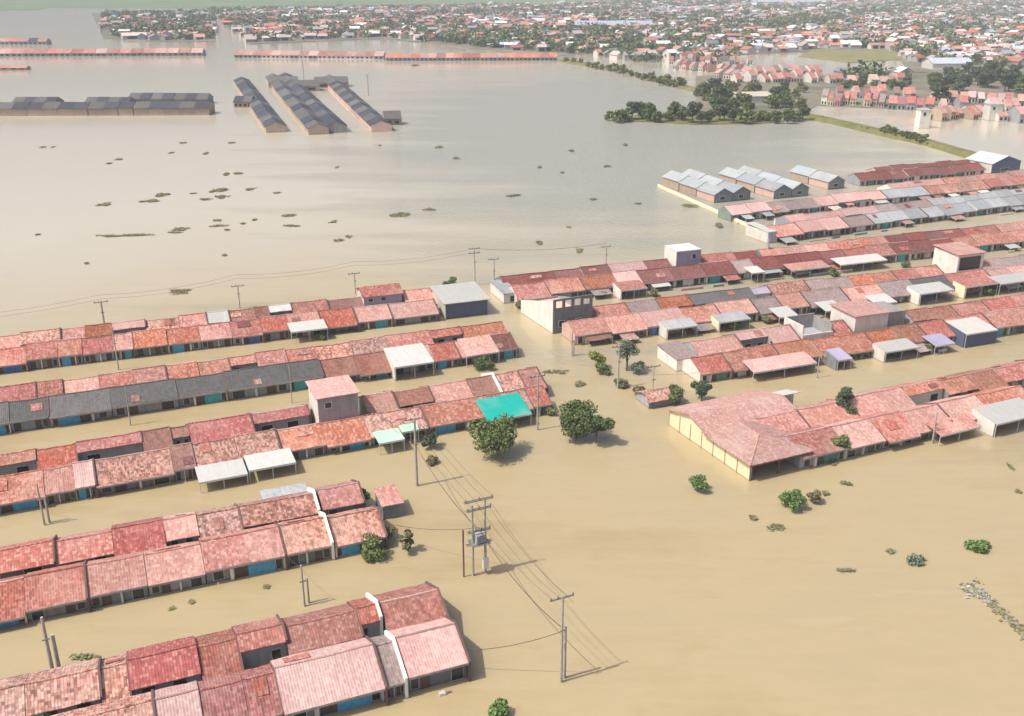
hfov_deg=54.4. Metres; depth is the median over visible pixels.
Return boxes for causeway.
[557,59,722,93]
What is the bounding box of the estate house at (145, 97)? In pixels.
[139,93,152,101]
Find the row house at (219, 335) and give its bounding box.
[198,322,232,348]
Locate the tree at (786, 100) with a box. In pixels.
[779,92,794,107]
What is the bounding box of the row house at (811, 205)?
[797,197,820,213]
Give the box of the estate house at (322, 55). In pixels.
[317,51,327,58]
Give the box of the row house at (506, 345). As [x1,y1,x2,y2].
[490,331,518,360]
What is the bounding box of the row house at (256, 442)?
[232,428,281,468]
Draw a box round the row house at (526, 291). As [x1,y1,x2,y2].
[508,281,552,303]
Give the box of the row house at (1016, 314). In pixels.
[1004,306,1023,332]
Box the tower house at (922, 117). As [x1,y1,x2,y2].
[914,108,931,127]
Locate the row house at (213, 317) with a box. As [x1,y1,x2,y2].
[206,309,230,323]
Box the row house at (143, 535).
[111,516,166,561]
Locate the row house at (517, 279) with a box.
[495,273,530,284]
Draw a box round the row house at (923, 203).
[909,199,933,207]
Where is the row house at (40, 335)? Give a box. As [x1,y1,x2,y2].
[20,327,61,345]
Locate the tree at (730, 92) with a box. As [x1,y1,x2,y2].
[727,89,734,98]
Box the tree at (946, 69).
[942,66,953,74]
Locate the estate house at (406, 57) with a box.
[402,53,410,60]
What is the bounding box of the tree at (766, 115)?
[760,110,772,120]
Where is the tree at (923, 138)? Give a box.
[917,134,929,141]
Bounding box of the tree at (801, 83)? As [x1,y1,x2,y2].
[796,81,803,88]
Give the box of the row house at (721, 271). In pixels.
[699,260,740,286]
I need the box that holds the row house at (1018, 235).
[1009,229,1023,246]
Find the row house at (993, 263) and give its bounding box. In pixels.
[982,257,1005,268]
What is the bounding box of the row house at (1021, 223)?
[1016,221,1023,228]
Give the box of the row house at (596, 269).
[579,264,611,275]
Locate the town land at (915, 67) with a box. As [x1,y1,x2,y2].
[210,9,1023,76]
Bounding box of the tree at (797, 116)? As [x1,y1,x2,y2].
[792,110,802,120]
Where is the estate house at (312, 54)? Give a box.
[308,51,318,58]
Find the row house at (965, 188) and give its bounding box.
[952,182,977,195]
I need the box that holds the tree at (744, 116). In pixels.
[736,109,753,122]
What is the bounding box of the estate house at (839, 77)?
[834,73,843,82]
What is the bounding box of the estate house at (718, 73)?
[714,69,726,77]
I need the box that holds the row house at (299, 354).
[285,346,317,361]
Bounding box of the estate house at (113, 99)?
[107,97,119,101]
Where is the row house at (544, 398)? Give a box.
[519,384,553,415]
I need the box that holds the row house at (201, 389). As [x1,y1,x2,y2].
[175,372,228,406]
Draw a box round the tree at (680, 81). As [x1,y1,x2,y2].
[674,76,686,86]
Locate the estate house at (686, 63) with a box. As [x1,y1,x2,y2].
[682,59,691,69]
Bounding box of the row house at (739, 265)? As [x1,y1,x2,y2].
[730,258,758,279]
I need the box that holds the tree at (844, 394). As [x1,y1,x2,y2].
[835,386,857,413]
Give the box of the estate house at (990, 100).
[984,97,995,102]
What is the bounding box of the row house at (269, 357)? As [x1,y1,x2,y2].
[254,348,287,365]
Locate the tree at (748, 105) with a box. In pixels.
[742,101,755,109]
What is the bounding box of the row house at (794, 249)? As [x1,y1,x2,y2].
[780,245,807,253]
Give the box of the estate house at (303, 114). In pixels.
[296,111,318,124]
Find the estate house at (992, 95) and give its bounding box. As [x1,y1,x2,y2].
[986,93,996,98]
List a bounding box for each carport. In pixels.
[195,458,248,492]
[244,448,296,482]
[287,319,327,339]
[372,428,404,453]
[384,343,434,380]
[399,423,418,444]
[457,335,499,366]
[475,393,531,422]
[612,280,647,299]
[658,317,698,339]
[710,311,750,332]
[742,351,816,382]
[743,266,764,282]
[768,306,797,324]
[783,260,830,278]
[814,300,835,319]
[823,347,852,370]
[830,253,887,273]
[864,293,896,303]
[871,338,919,362]
[906,282,953,305]
[922,333,954,353]
[926,413,980,445]
[953,276,998,298]
[972,397,1023,437]
[988,272,1023,294]
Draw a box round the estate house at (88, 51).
[83,48,95,55]
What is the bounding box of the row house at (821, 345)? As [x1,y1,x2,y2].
[809,335,853,364]
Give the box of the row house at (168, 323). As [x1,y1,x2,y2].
[145,317,179,329]
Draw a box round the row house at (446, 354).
[428,340,461,369]
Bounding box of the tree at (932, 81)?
[927,76,941,90]
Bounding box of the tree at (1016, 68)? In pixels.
[1008,64,1023,74]
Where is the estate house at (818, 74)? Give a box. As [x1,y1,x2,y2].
[814,71,822,80]
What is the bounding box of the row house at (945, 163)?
[936,160,954,165]
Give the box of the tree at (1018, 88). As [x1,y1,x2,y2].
[1013,82,1023,92]
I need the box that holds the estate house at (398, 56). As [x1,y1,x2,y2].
[394,53,402,60]
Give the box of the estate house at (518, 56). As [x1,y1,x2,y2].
[514,53,522,60]
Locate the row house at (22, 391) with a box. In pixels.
[0,381,36,401]
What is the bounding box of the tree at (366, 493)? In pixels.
[362,488,370,500]
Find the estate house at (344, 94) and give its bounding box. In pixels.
[338,91,358,100]
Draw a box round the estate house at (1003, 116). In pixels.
[995,109,1008,121]
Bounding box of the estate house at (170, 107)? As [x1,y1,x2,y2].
[163,101,180,114]
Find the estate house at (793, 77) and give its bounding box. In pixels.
[788,72,796,81]
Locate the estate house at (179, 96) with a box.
[173,93,186,100]
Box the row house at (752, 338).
[722,328,767,347]
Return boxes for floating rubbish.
[957,576,1023,638]
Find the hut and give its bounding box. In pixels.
[636,386,683,408]
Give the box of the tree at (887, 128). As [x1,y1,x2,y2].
[883,124,890,132]
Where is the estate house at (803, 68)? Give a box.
[798,65,807,73]
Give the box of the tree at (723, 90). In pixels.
[712,86,729,98]
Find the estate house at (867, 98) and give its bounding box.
[863,93,870,105]
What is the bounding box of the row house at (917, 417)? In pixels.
[892,403,954,441]
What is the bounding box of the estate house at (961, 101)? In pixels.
[954,95,968,107]
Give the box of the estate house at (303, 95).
[299,92,317,98]
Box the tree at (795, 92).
[792,88,801,96]
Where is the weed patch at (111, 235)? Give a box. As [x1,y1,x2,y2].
[97,234,124,236]
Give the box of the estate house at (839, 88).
[835,85,843,95]
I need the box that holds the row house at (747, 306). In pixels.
[706,297,759,324]
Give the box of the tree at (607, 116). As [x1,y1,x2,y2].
[604,110,611,119]
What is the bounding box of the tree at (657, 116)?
[651,111,664,122]
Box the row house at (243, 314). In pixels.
[229,307,256,320]
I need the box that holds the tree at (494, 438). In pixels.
[465,413,518,455]
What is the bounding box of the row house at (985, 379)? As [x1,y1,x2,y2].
[944,368,1008,391]
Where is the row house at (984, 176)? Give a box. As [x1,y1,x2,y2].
[974,173,995,179]
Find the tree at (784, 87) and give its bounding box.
[780,85,790,92]
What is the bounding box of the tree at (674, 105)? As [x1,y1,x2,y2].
[667,101,682,116]
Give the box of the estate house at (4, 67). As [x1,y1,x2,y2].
[0,65,9,69]
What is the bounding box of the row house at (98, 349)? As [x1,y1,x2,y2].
[82,335,114,362]
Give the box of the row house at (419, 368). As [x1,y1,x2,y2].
[396,343,434,374]
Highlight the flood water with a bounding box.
[0,8,1023,715]
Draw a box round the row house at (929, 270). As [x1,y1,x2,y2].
[913,264,944,277]
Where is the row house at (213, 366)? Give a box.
[197,357,231,374]
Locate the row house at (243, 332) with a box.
[229,318,264,344]
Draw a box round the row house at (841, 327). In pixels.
[829,319,853,335]
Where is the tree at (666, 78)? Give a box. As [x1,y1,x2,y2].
[662,74,671,85]
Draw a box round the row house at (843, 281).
[826,276,854,287]
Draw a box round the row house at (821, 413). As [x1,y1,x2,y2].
[796,400,859,426]
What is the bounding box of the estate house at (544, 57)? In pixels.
[540,53,548,60]
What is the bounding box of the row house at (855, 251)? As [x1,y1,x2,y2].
[841,247,872,266]
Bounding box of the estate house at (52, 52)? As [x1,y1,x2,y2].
[47,49,59,55]
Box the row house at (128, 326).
[111,318,145,333]
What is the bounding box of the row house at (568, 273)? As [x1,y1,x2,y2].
[553,268,583,278]
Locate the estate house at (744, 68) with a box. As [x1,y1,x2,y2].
[741,66,751,71]
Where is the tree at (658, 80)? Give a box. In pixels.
[654,76,664,84]
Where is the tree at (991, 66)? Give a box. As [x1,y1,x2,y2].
[984,61,999,74]
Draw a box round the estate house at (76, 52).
[71,49,83,55]
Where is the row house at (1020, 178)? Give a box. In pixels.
[1015,175,1023,185]
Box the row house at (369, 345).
[349,336,387,354]
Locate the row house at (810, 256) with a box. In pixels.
[796,251,827,275]
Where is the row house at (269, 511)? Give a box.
[237,487,319,529]
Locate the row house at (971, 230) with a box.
[960,227,981,234]
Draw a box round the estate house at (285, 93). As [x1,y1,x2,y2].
[279,90,297,101]
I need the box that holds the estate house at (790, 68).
[786,65,792,71]
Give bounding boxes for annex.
[373,484,403,519]
[490,280,513,303]
[657,341,697,371]
[745,222,776,243]
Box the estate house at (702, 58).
[699,56,705,63]
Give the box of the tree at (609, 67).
[605,64,612,70]
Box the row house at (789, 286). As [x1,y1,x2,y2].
[758,279,810,294]
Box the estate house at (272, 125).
[262,118,287,132]
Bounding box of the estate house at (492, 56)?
[489,53,496,60]
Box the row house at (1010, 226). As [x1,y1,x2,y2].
[994,222,1022,231]
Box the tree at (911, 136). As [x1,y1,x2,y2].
[908,132,916,138]
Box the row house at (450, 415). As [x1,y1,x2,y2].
[420,395,485,433]
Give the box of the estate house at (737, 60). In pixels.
[735,57,739,64]
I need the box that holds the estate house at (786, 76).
[779,71,790,81]
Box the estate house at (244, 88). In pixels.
[240,86,257,95]
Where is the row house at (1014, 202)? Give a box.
[1000,195,1023,211]
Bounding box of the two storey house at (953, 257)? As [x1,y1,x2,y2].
[932,241,986,272]
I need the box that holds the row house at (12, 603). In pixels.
[0,574,27,627]
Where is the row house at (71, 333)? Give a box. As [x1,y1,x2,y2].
[61,326,85,338]
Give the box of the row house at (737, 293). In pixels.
[718,287,756,300]
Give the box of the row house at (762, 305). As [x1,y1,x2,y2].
[751,296,783,323]
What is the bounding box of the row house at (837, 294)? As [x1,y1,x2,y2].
[800,286,851,317]
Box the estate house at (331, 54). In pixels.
[327,51,337,58]
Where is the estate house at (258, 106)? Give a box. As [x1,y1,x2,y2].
[252,103,273,114]
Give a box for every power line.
[236,262,349,274]
[354,250,464,261]
[386,523,477,529]
[416,446,476,526]
[417,418,480,494]
[467,504,549,597]
[467,632,559,650]
[475,243,604,249]
[475,501,555,594]
[479,530,560,626]
[483,497,564,593]
[492,504,573,602]
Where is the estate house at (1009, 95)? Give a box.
[1005,92,1014,98]
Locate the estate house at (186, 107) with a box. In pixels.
[179,101,195,114]
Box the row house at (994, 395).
[965,385,1023,422]
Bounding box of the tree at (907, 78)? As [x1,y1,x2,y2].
[903,76,911,84]
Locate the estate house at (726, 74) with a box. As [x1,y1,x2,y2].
[723,69,734,78]
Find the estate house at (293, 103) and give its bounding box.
[287,99,307,111]
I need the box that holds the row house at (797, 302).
[767,291,810,314]
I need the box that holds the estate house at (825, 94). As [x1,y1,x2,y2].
[821,88,829,103]
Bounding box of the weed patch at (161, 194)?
[156,192,170,196]
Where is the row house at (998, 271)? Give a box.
[985,267,1023,291]
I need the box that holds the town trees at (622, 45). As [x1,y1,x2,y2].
[99,0,1023,77]
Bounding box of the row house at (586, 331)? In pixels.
[561,316,612,346]
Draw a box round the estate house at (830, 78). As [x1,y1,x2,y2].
[824,74,835,83]
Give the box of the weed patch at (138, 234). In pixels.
[123,233,154,235]
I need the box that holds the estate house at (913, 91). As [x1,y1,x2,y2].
[911,87,915,95]
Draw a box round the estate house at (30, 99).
[23,97,36,101]
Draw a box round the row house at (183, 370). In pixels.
[165,361,198,378]
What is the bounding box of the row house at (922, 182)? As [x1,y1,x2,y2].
[905,179,927,186]
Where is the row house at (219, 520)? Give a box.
[195,503,243,537]
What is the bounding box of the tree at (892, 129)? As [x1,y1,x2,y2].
[889,127,899,132]
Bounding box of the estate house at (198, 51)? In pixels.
[191,48,205,55]
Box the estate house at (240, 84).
[237,81,253,89]
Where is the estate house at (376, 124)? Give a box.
[366,117,391,131]
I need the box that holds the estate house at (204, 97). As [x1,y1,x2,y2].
[196,93,213,102]
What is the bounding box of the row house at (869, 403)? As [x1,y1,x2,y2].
[826,392,888,415]
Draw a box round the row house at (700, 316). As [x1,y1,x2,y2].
[679,303,724,331]
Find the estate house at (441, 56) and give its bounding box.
[437,53,445,60]
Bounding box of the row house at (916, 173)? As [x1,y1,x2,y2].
[900,167,924,180]
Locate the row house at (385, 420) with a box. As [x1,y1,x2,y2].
[363,405,429,445]
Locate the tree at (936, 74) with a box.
[931,71,942,77]
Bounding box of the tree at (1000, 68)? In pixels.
[992,65,1008,80]
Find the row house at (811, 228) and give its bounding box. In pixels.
[791,218,826,241]
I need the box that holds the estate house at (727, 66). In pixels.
[722,63,731,69]
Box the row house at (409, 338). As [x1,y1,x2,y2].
[384,329,433,347]
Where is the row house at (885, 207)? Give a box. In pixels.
[873,203,897,211]
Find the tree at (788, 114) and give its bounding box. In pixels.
[783,108,794,123]
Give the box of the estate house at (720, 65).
[716,63,724,69]
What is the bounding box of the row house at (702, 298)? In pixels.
[688,290,724,305]
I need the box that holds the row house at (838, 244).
[825,240,850,249]
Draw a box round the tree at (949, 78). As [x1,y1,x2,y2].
[941,75,956,84]
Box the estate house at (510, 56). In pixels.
[506,53,514,60]
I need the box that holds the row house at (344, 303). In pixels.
[327,296,363,308]
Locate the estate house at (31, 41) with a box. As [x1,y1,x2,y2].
[27,38,38,44]
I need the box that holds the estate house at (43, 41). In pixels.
[37,38,51,44]
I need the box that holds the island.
[92,13,215,41]
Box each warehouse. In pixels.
[573,21,653,26]
[750,0,827,2]
[921,57,974,69]
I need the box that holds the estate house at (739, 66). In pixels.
[735,64,743,69]
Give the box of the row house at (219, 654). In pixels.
[195,626,243,680]
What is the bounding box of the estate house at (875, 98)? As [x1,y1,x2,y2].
[871,91,879,104]
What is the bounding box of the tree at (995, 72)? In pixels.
[983,69,998,86]
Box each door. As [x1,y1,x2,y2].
[1,505,12,512]
[35,420,41,428]
[47,359,52,367]
[65,493,70,500]
[65,604,75,613]
[70,357,74,364]
[80,414,90,421]
[86,488,89,497]
[90,355,95,362]
[102,595,112,605]
[115,484,127,491]
[129,406,138,414]
[155,347,160,354]
[161,584,170,593]
[184,344,189,350]
[188,470,192,478]
[197,396,204,404]
[208,341,213,347]
[235,566,247,577]
[244,338,248,343]
[267,385,276,393]
[280,332,283,339]
[292,452,298,459]
[314,550,321,561]
[321,704,336,715]
[342,445,348,450]
[370,322,374,328]
[406,432,413,438]
[419,365,424,371]
[421,316,427,321]
[421,675,430,688]
[456,422,464,429]
[694,278,698,284]
[711,374,715,381]
[817,456,823,464]
[868,445,874,452]
[921,433,927,439]
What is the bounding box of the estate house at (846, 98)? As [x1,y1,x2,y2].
[843,91,850,104]
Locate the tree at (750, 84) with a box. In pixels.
[748,81,758,90]
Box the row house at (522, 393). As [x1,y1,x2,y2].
[477,388,533,423]
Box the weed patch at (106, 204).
[95,201,110,205]
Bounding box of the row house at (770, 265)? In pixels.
[750,255,784,280]
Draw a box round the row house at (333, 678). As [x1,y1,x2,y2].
[270,635,388,715]
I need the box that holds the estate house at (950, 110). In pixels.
[943,105,956,119]
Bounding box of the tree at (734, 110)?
[727,107,742,122]
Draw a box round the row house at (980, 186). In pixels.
[967,180,990,192]
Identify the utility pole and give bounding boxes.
[36,483,50,525]
[40,616,60,668]
[94,300,107,322]
[112,327,118,369]
[124,387,130,425]
[231,284,243,307]
[288,369,292,402]
[300,30,303,79]
[300,565,309,606]
[348,271,359,293]
[405,415,422,485]
[469,247,479,281]
[488,257,498,279]
[530,373,544,429]
[550,592,573,682]
[571,332,574,356]
[601,245,610,263]
[612,344,625,388]
[647,364,660,390]
[816,353,821,377]
[931,412,938,443]
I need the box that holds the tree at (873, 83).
[870,81,876,85]
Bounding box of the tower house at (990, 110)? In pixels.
[982,102,1004,120]
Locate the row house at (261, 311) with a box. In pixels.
[254,305,270,317]
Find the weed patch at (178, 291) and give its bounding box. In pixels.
[169,289,191,294]
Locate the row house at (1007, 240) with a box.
[991,231,1021,252]
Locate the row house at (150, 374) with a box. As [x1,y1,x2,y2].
[132,364,167,383]
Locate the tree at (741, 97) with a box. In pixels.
[735,91,747,107]
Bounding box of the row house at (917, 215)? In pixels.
[901,207,928,224]
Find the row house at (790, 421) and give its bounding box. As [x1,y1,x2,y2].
[755,409,810,432]
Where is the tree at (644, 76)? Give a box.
[639,73,649,79]
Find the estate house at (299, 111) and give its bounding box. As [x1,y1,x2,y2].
[293,107,313,120]
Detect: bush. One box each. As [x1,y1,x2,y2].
[315,333,325,339]
[361,531,387,561]
[385,526,394,538]
[421,432,438,446]
[426,454,438,465]
[473,356,493,369]
[488,697,508,715]
[515,298,525,308]
[544,406,556,414]
[594,361,611,374]
[613,378,628,388]
[630,361,644,372]
[632,386,644,394]
[650,288,658,295]
[688,474,708,490]
[725,322,738,327]
[761,315,772,322]
[778,489,807,511]
[806,489,821,502]
[829,267,840,276]
[856,350,868,356]
[890,351,903,356]
[901,260,910,265]
[906,553,926,566]
[924,343,933,351]
[963,539,990,552]
[982,286,992,295]
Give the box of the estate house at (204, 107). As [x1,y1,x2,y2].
[194,101,214,114]
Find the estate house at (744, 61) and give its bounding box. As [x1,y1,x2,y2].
[742,57,746,65]
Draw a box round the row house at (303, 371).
[285,358,324,390]
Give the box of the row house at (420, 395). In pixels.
[393,385,434,408]
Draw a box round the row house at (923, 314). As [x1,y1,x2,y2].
[904,307,936,323]
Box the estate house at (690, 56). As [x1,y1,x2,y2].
[687,54,692,61]
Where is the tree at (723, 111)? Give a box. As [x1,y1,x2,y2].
[715,104,733,120]
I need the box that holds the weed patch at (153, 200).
[139,199,158,201]
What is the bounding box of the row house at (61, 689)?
[25,656,102,715]
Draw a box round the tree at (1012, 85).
[1003,79,1016,90]
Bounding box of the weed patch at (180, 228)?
[172,227,189,230]
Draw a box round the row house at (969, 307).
[950,300,991,315]
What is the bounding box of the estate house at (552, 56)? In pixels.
[548,53,557,60]
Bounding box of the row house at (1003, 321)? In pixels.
[982,309,1018,335]
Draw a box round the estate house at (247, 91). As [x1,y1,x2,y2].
[241,88,260,94]
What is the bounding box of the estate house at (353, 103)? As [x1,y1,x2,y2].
[347,99,369,111]
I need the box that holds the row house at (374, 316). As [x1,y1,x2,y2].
[353,303,393,329]
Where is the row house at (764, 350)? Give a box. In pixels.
[736,343,782,380]
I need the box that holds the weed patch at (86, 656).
[68,652,98,660]
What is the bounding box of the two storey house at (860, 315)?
[829,299,905,332]
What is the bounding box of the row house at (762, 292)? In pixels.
[750,285,771,298]
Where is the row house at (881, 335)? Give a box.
[864,328,906,360]
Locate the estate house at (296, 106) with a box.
[290,103,311,115]
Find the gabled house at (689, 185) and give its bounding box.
[678,176,707,196]
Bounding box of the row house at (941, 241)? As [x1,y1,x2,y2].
[930,237,953,243]
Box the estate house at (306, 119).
[299,115,322,129]
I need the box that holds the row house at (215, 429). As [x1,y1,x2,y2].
[188,413,255,442]
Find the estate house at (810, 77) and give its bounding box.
[803,72,817,82]
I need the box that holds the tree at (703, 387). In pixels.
[690,380,712,400]
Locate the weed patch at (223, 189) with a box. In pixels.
[208,187,229,191]
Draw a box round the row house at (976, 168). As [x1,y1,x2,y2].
[963,162,985,175]
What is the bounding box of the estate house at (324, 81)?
[314,76,348,87]
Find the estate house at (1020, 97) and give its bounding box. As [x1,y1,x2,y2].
[1017,94,1023,105]
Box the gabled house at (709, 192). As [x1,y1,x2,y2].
[696,182,731,202]
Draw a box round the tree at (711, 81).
[707,78,723,87]
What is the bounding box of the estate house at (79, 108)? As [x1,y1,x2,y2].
[72,102,90,115]
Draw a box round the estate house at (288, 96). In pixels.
[282,93,300,105]
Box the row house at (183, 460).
[168,442,196,480]
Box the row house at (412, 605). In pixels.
[372,581,448,632]
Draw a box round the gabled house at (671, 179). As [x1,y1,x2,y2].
[662,170,688,190]
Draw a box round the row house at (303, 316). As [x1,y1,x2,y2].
[286,310,322,337]
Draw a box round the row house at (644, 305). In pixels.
[625,298,661,312]
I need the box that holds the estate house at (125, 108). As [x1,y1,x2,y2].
[118,102,135,114]
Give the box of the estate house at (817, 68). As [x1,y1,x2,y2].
[813,65,821,72]
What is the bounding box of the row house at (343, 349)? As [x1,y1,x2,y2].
[314,341,353,359]
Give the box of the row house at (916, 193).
[901,185,931,201]
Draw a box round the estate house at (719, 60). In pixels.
[717,57,722,64]
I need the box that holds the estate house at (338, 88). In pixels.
[333,86,350,94]
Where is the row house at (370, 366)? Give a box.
[352,351,391,379]
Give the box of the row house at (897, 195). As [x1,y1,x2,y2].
[881,187,909,203]
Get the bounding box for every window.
[5,425,9,432]
[13,422,22,431]
[16,465,29,472]
[23,566,42,573]
[30,361,36,369]
[31,610,44,620]
[42,418,48,426]
[42,710,58,715]
[48,496,54,504]
[52,419,58,425]
[53,359,57,365]
[76,702,91,708]
[77,602,85,609]
[87,453,100,459]
[91,597,100,606]
[99,412,107,417]
[101,487,112,492]
[106,353,112,360]
[116,408,125,415]
[132,588,144,599]
[137,349,143,356]
[141,686,155,693]
[151,586,159,593]
[154,477,169,484]
[161,400,174,409]
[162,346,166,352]
[171,540,177,545]
[173,678,187,685]
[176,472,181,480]
[183,398,190,405]
[186,537,192,542]
[190,577,202,587]
[213,571,224,580]
[221,393,226,400]
[224,339,230,345]
[232,390,245,399]
[261,424,272,430]
[265,333,270,340]
[271,648,281,659]
[275,558,283,568]
[278,384,286,390]
[287,420,298,427]
[289,555,298,566]
[292,712,306,715]
[314,447,323,455]
[323,548,329,557]
[324,401,331,408]
[329,509,337,514]
[337,548,341,555]
[347,326,354,330]
[363,627,367,635]
[371,692,380,700]
[395,319,404,324]
[396,368,403,374]
[410,678,418,689]
[417,430,424,435]
[451,667,463,680]
[558,320,564,327]
[578,337,582,343]
[613,334,619,339]
[676,280,682,286]
[803,459,809,466]
[839,451,843,458]
[847,450,855,457]
[929,393,937,401]
[1000,167,1008,171]
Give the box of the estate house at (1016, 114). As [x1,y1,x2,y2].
[1008,106,1023,123]
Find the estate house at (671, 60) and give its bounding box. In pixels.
[669,56,673,64]
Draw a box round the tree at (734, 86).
[729,81,740,90]
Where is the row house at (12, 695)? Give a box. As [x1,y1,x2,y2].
[0,673,28,715]
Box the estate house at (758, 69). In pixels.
[752,66,763,74]
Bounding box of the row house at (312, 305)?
[291,299,329,312]
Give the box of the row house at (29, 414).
[9,396,51,432]
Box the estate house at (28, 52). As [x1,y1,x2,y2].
[22,49,35,56]
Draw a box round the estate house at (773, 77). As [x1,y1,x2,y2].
[768,73,777,82]
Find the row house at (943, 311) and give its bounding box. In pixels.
[928,304,960,318]
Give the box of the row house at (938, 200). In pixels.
[927,196,949,204]
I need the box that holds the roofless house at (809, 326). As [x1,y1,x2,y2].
[784,313,832,339]
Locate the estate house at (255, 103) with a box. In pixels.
[249,100,269,111]
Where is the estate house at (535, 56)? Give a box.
[531,53,539,60]
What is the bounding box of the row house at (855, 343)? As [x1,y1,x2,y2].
[838,331,873,358]
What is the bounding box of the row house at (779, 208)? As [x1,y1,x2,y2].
[766,200,789,216]
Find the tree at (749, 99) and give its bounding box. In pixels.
[744,94,752,101]
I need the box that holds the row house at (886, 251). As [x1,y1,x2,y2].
[861,243,896,263]
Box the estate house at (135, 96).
[129,93,141,101]
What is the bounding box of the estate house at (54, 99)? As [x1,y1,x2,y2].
[45,97,63,101]
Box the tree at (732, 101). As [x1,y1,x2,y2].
[726,97,739,107]
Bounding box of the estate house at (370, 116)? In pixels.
[362,113,387,126]
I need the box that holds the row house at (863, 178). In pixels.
[847,172,877,185]
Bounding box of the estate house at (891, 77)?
[888,76,897,81]
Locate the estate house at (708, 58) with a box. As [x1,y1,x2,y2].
[705,54,711,63]
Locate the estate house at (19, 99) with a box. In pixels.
[12,97,25,101]
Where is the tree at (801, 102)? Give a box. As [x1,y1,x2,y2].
[797,99,806,109]
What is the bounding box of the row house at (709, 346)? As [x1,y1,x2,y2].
[682,334,744,355]
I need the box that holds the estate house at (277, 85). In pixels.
[273,82,288,92]
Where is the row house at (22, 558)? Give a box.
[0,534,57,578]
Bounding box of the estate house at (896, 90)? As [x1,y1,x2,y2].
[891,86,900,95]
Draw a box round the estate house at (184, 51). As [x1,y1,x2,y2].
[179,48,191,55]
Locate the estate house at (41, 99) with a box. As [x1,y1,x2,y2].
[34,97,47,101]
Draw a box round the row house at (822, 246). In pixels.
[803,242,830,251]
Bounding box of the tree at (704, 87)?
[696,81,711,95]
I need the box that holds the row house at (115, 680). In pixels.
[100,651,132,702]
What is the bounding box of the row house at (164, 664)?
[127,635,200,695]
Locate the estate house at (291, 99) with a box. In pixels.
[285,96,303,107]
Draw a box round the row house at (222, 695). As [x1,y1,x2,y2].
[197,672,248,715]
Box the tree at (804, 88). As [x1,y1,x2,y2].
[801,84,808,92]
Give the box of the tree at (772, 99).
[763,92,780,107]
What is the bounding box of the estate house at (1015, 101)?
[1011,98,1019,106]
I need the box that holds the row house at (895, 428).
[853,410,920,448]
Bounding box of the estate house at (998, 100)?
[995,98,1002,103]
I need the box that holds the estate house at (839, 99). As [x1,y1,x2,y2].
[834,93,843,105]
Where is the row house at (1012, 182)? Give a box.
[999,176,1023,188]
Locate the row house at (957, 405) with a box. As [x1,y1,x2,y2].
[928,394,983,420]
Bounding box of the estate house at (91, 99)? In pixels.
[85,97,97,101]
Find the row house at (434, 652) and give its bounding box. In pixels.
[389,616,470,691]
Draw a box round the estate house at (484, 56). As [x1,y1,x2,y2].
[480,53,488,60]
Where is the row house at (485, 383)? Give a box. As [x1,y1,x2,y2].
[458,372,502,395]
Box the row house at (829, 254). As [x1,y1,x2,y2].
[819,249,852,272]
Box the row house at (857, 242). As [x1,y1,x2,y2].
[844,237,869,247]
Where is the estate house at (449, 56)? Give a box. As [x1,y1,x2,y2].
[446,53,453,60]
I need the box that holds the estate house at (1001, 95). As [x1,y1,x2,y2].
[997,93,1004,100]
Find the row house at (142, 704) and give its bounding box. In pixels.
[51,689,155,715]
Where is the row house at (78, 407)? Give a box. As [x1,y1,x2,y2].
[48,387,112,427]
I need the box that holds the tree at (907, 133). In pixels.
[904,130,911,138]
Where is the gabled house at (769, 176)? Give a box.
[756,171,783,181]
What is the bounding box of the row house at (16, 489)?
[0,468,46,514]
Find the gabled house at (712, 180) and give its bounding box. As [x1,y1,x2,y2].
[699,175,724,185]
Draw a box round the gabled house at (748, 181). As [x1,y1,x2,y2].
[736,173,764,192]
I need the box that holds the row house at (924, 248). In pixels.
[908,238,935,258]
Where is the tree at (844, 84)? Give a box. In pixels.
[838,80,849,87]
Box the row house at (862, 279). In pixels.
[847,273,875,285]
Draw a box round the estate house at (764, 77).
[757,73,770,82]
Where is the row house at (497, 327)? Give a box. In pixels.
[460,321,507,337]
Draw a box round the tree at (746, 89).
[741,87,751,91]
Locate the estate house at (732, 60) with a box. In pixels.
[729,56,734,64]
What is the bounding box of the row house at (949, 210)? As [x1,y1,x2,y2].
[934,203,965,220]
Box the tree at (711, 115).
[706,110,716,121]
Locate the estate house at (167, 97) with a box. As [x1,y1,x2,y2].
[162,93,175,101]
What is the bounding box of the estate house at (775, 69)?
[770,65,780,72]
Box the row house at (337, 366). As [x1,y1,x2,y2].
[319,355,358,381]
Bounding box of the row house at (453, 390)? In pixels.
[429,379,472,401]
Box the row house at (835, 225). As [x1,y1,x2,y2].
[817,215,850,238]
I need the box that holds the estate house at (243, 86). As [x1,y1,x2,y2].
[238,83,256,93]
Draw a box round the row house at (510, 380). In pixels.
[495,370,526,390]
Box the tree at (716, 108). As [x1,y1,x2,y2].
[714,104,726,119]
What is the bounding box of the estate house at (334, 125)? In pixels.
[323,117,347,132]
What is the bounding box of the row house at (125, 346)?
[112,332,135,359]
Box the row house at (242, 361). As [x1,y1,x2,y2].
[228,354,256,369]
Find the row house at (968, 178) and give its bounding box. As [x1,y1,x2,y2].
[957,175,978,181]
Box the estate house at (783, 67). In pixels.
[777,63,787,71]
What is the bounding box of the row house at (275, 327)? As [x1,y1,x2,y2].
[260,314,289,340]
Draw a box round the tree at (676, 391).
[668,384,684,404]
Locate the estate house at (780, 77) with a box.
[775,73,783,81]
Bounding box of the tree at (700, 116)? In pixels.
[695,111,709,122]
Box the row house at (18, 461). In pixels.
[0,448,37,475]
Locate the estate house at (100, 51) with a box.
[95,48,107,55]
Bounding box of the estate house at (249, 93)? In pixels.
[243,91,262,96]
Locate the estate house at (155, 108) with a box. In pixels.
[148,102,165,114]
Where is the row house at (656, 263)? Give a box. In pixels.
[643,258,671,268]
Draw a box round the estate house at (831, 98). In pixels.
[827,92,834,105]

